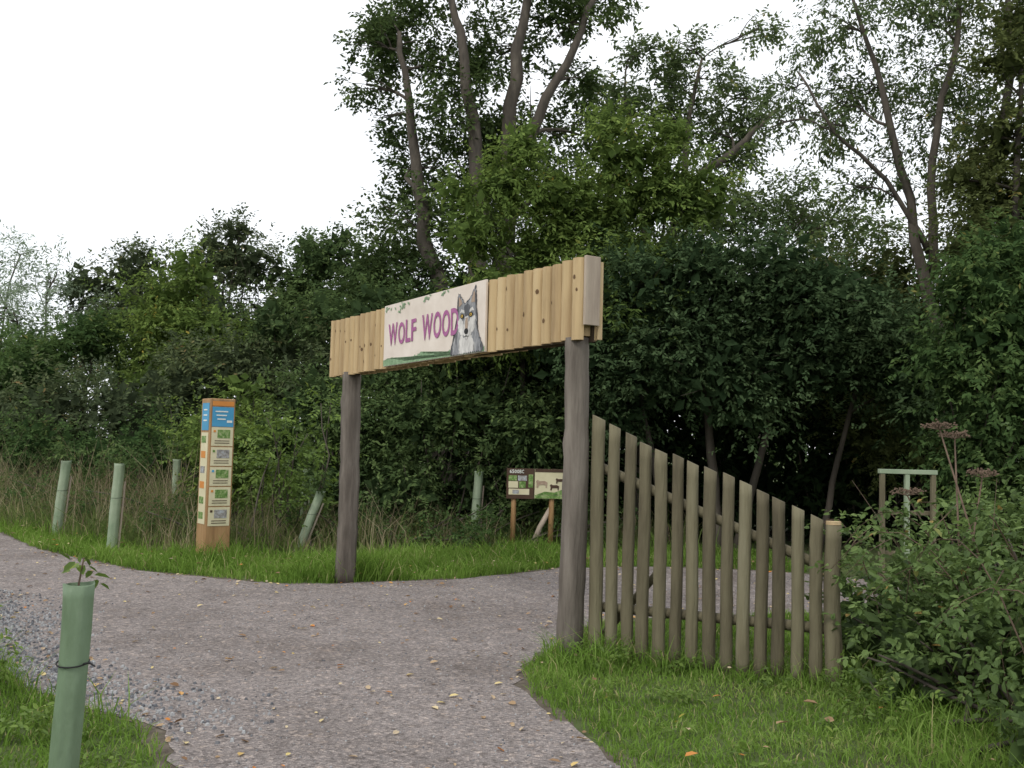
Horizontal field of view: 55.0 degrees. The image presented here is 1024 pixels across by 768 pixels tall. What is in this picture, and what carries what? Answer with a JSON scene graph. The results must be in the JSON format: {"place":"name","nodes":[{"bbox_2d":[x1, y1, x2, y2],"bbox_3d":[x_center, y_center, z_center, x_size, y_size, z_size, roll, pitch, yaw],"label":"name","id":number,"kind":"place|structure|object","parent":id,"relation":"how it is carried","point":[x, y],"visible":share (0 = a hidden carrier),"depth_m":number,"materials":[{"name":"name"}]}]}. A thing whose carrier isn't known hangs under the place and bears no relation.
{"place":"outdoors","nodes":[
{"label":"outdoors","id":0,"kind":"place"},
{"bbox_2d":[0,423,702,555],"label":"tall dry grass","id":1,"kind":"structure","parent":0,"point":[129,524],"depth_m":15.23,"materials":[{"name":"brown plant"}]},
{"bbox_2d":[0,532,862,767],"bbox_3d":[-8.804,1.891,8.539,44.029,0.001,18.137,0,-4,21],"label":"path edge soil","id":2,"kind":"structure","parent":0,"point":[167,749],"depth_m":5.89,"materials":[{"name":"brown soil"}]},
{"bbox_2d":[0,533,919,767],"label":"gravel path","id":3,"kind":"structure","parent":0,"point":[380,740],"depth_m":7.14,"materials":[{"name":"grey gravel"}]},
{"bbox_2d":[0,569,848,767],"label":"loose stone chips","id":4,"kind":"object","parent":3,"relation":"on","point":[53,677],"visible":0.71,"depth_m":6.63,"materials":[{"name":"grey gravel"}]},
{"bbox_2d":[329,255,603,656],"bbox_3d":[-0.770,0.639,9.473,0.276,3.049,4.962,4,-4,-33],"label":"wooden entrance gateway","id":5,"kind":"object","parent":3,"relation":"on","point":[555,305],"visible":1,"depth_m":8.39,"materials":[{"name":"brown wood"}]},
{"bbox_2d":[1,525,1021,767],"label":"fallen leaves","id":6,"kind":"object","parent":3,"relation":"on","point":[831,719],"visible":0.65,"depth_m":6.80,"materials":[{"name":"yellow plant"}]},
{"bbox_2d":[878,469,937,580],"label":"wooden field gate","id":7,"kind":"structure","parent":3,"relation":"on","point":[931,513],"depth_m":10.95,"materials":[{"name":"grey wood"}]},
{"bbox_2d":[0,439,1023,767],"bbox_3d":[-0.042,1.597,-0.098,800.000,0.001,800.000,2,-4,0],"label":"ground","id":8,"kind":"structure","parent":0,"point":[648,707],"depth_m":5.75,"materials":[{"name":"green plant"}]},
{"bbox_2d":[0,261,37,347],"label":"hedge tree","id":9,"kind":"object","parent":8,"relation":"on","point":[15,308],"visible":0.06,"depth_m":35.42,"materials":[{"name":"green plant"}]},
{"bbox_2d":[0,219,128,464],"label":"willow tree","id":10,"kind":"object","parent":8,"relation":"on","point":[4,300],"visible":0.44,"depth_m":31.07,"materials":[{"name":"green plant"}]},
{"bbox_2d":[45,436,86,533],"bbox_3d":[-6.808,1.571,14.994,0.618,1.542,0.475,4,-5,-40],"label":"tree guard","id":11,"kind":"object","parent":8,"relation":"on","point":[64,476],"visible":0.98,"depth_m":14.93,"materials":[{"name":"green plastic"}]},
{"bbox_2d":[0,293,145,477],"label":"alder tree","id":12,"kind":"object","parent":8,"relation":"on","point":[84,333],"visible":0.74,"depth_m":26.41,"materials":[{"name":"green plant"}]},
{"bbox_2d":[48,553,109,767],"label":"tree guard","id":13,"kind":"object","parent":8,"relation":"on","point":[73,661],"visible":1,"depth_m":2.57,"materials":[{"name":"plastic"}]},
{"bbox_2d":[0,601,178,767],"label":"grass verge","id":14,"kind":"object","parent":8,"relation":"on","point":[17,689],"depth_m":5.23,"materials":[{"name":"green plant"}]},
{"bbox_2d":[0,386,200,511],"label":"field shrub","id":15,"kind":"object","parent":8,"relation":"on","point":[143,441],"visible":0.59,"depth_m":19.52,"materials":[{"name":"green plant"}]},
{"bbox_2d":[96,431,141,550],"bbox_3d":[-5.324,1.454,13.290,0.434,1.645,0.517,-1,-4,30],"label":"tree guard","id":16,"kind":"object","parent":8,"relation":"on","point":[115,518],"visible":0.94,"depth_m":13.23,"materials":[{"name":"green plastic"}]},
{"bbox_2d":[40,231,203,456],"bbox_3d":[-13.189,-0.956,33.594,6.459,8.590,4.804,2,-4,0],"label":"sallow tree","id":17,"kind":"object","parent":8,"relation":"on","point":[140,258],"visible":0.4,"depth_m":33.22,"materials":[{"name":"green plant"}]},
{"bbox_2d":[157,436,188,506],"bbox_3d":[-5.663,1.667,16.521,0.430,1.595,0.575,0,-4,26],"label":"tree guard","id":18,"kind":"object","parent":8,"relation":"on","point":[177,463],"visible":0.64,"depth_m":16.49,"materials":[{"name":"green plastic"}]},
{"bbox_2d":[80,225,266,488],"bbox_3d":[-9.480,-0.613,26.745,4.426,7.273,5.069,4,-4,-39],"label":"alder tree","id":19,"kind":"object","parent":8,"relation":"on","point":[167,313],"visible":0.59,"depth_m":26.37,"materials":[{"name":"green plant"}]},
{"bbox_2d":[0,290,419,494],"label":"elder hedge","id":20,"kind":"object","parent":8,"relation":"on","point":[116,408],"visible":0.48,"depth_m":22.61,"materials":[{"name":"green plant"}]},
{"bbox_2d":[123,202,297,477],"bbox_3d":[-10.553,-1.555,33.459,6.561,9.924,7.393,2,-4,0],"label":"field maple tree","id":21,"kind":"object","parent":8,"relation":"on","point":[245,264],"visible":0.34,"depth_m":34.01,"materials":[{"name":"green plant"}]},
{"bbox_2d":[196,398,235,555],"bbox_3d":[-3.945,1.248,13.086,0.344,2.100,0.344,4,-4,-38],"label":"information totem","id":22,"kind":"object","parent":8,"relation":"on","point":[215,470],"visible":0.9,"depth_m":12.96,"materials":[{"name":"wood"}]},
{"bbox_2d":[144,367,299,521],"bbox_3d":[-5.172,1.146,17.535,2.718,2.856,4.289,3,-4,-20],"label":"dogwood shrub","id":23,"kind":"object","parent":8,"relation":"on","point":[192,434],"visible":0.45,"depth_m":16.81,"materials":[{"name":"green plant"}]},
{"bbox_2d":[232,381,368,545],"bbox_3d":[-3.162,1.172,14.580,2.068,2.496,1.875,2,-4,0],"label":"shrub","id":24,"kind":"object","parent":8,"relation":"on","point":[293,486],"visible":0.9,"depth_m":14.49,"materials":[{"name":"green plant"}]},
{"bbox_2d":[295,447,318,519],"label":"sapling","id":25,"kind":"object","parent":8,"relation":"on","point":[307,468],"visible":0.28,"depth_m":16.28,"materials":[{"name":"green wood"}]},
{"bbox_2d":[298,456,324,537],"bbox_3d":[-3.294,1.825,16.117,0.437,1.355,0.494,1,-4,10],"label":"sapling","id":26,"kind":"object","parent":8,"relation":"on","point":[310,474],"visible":0.29,"depth_m":16.11,"materials":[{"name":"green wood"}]},
{"bbox_2d":[294,462,336,550],"bbox_3d":[-2.770,1.762,14.114,0.543,1.272,0.503,5,-5,-42],"label":"tree guard","id":27,"kind":"object","parent":8,"relation":"on","point":[314,508],"visible":0.88,"depth_m":14.12,"materials":[{"name":"green plastic"}]},
{"bbox_2d":[0,456,638,550],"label":"nettle patch","id":28,"kind":"object","parent":8,"relation":"on","point":[470,527],"visible":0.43,"depth_m":14.77,"materials":[{"name":"green plant"}]},
{"bbox_2d":[233,209,421,398],"bbox_3d":[-6.249,-1.207,34.925,7.524,9.637,6.842,3,-4,-25],"label":"sycamore tree","id":29,"kind":"object","parent":8,"relation":"on","point":[315,256],"visible":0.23,"depth_m":34.08,"materials":[{"name":"green plant"}]},
{"bbox_2d":[216,266,519,505],"bbox_3d":[-2.449,0.083,21.853,9.131,5.749,5.282,0,-4,22],"label":"hawthorn hedge","id":30,"kind":"object","parent":8,"relation":"on","point":[323,306],"visible":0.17,"depth_m":22.01,"materials":[{"name":"green plant"}]},
{"bbox_2d":[0,508,807,583],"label":"grass verge","id":31,"kind":"object","parent":8,"relation":"on","point":[469,563],"depth_m":12.45,"materials":[{"name":"green plant"}]},
{"bbox_2d":[253,302,620,540],"bbox_3d":[-1.253,0.477,16.421,6.561,4.306,3.835,2,-4,0],"label":"hazel shrub","id":32,"kind":"object","parent":8,"relation":"on","point":[532,431],"visible":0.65,"depth_m":16.23,"materials":[{"name":"green plant"}]},
{"bbox_2d":[0,605,944,767],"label":"weeds","id":33,"kind":"object","parent":8,"relation":"on","point":[43,729],"visible":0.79,"depth_m":5.78,"materials":[{"name":"green plant"}]},
{"bbox_2d":[455,444,490,528],"bbox_3d":[-0.638,1.761,15.907,0.507,1.595,0.600,-2,-5,42],"label":"tree guard","id":34,"kind":"object","parent":8,"relation":"on","point":[478,491],"visible":0.83,"depth_m":15.87,"materials":[{"name":"green plastic"}]},
{"bbox_2d":[310,0,649,506],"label":"oak tree","id":35,"kind":"object","parent":8,"relation":"on","point":[384,35],"visible":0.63,"depth_m":26.15,"materials":[{"name":"green plant"}]},
{"bbox_2d":[2,305,1008,482],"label":"distant wood","id":36,"kind":"object","parent":8,"relation":"on","point":[771,451],"depth_m":41.94,"materials":[{"name":"green plant"}]},
{"bbox_2d":[506,468,562,545],"bbox_3d":[0.355,1.941,15.311,0.912,1.246,0.187,2,-4,-4],"label":"interpretation sign","id":37,"kind":"object","parent":8,"relation":"on","point":[520,483],"visible":0.88,"depth_m":15.25,"materials":[{"name":"brown wood"}]},
{"bbox_2d":[422,91,765,536],"bbox_3d":[1.247,-1.122,16.094,5.704,7.490,3.597,2,-4,0],"label":"young ash tree","id":38,"kind":"object","parent":8,"relation":"on","point":[573,211],"visible":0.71,"depth_m":16.10,"materials":[{"name":"green plant"}]},
{"bbox_2d":[374,247,1022,548],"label":"holly understorey","id":39,"kind":"object","parent":8,"relation":"on","point":[816,469],"visible":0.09,"depth_m":17.36,"materials":[{"name":"green plant"}]},
{"bbox_2d":[588,414,843,687],"bbox_3d":[1.456,1.158,7.184,1.854,1.847,0.198,0,-4,25],"label":"picket fence","id":40,"kind":"object","parent":8,"relation":"on","point":[778,624],"visible":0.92,"depth_m":7.13,"materials":[{"name":"brown wood"}]},
{"bbox_2d":[557,4,915,465],"bbox_3d":[6.603,-3.845,30.468,12.141,14.990,6.794,0,-4,18],"label":"oak tree","id":41,"kind":"object","parent":8,"relation":"on","point":[668,80],"visible":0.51,"depth_m":29.74,"materials":[{"name":"green plant"}]},
{"bbox_2d":[515,202,1001,549],"bbox_3d":[3.853,-0.025,15.506,7.884,5.393,3.911,1,-4,12],"label":"hawthorn tree","id":42,"kind":"object","parent":8,"relation":"on","point":[842,353],"visible":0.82,"depth_m":15.02,"materials":[{"name":"green plant"}]},
{"bbox_2d":[519,608,1023,767],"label":"grass verge","id":43,"kind":"object","parent":8,"relation":"on","point":[907,749],"depth_m":5.87,"materials":[{"name":"green plant"}]},
{"bbox_2d":[731,0,1023,545],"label":"ash tree","id":44,"kind":"object","parent":8,"relation":"on","point":[943,96],"visible":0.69,"depth_m":18.18,"materials":[{"name":"green plant"}]},
{"bbox_2d":[762,199,1022,545],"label":"blackthorn shrub","id":45,"kind":"object","parent":8,"relation":"on","point":[889,449],"visible":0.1,"depth_m":16.99,"materials":[{"name":"green plant"}]},
{"bbox_2d":[787,413,1023,767],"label":"bramble bush","id":46,"kind":"object","parent":8,"relation":"on","point":[901,635],"visible":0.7,"depth_m":6.29,"materials":[{"name":"green plant"}]},
{"bbox_2d":[804,481,1023,723],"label":"bramble canes","id":47,"kind":"object","parent":8,"relation":"on","point":[1018,590],"visible":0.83,"depth_m":6.30,"materials":[{"name":"green plant"}]},
{"bbox_2d":[890,419,998,684],"bbox_3d":[3.078,1.183,7.041,0.658,1.861,0.432,2,-4,0],"label":"dead hogweed","id":48,"kind":"object","parent":8,"relation":"on","point":[980,472],"visible":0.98,"depth_m":7.00,"materials":[{"name":"brown plant"}]},
{"bbox_2d":[883,195,1023,554],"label":"ivy covered shrub","id":49,"kind":"object","parent":8,"relation":"on","point":[989,330],"visible":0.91,"depth_m":12.46,"materials":[{"name":"green plant"}]},
{"bbox_2d":[895,0,1023,315],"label":"field maple tree","id":50,"kind":"object","parent":8,"relation":"on","point":[1007,193],"visible":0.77,"depth_m":15.27,"materials":[{"name":"green plant"}]},
{"bbox_2d":[0,0,1023,454],"label":"sky","id":51,"kind":"structure","parent":0,"point":[119,119],"materials":[{"name":"white"}]}
]}

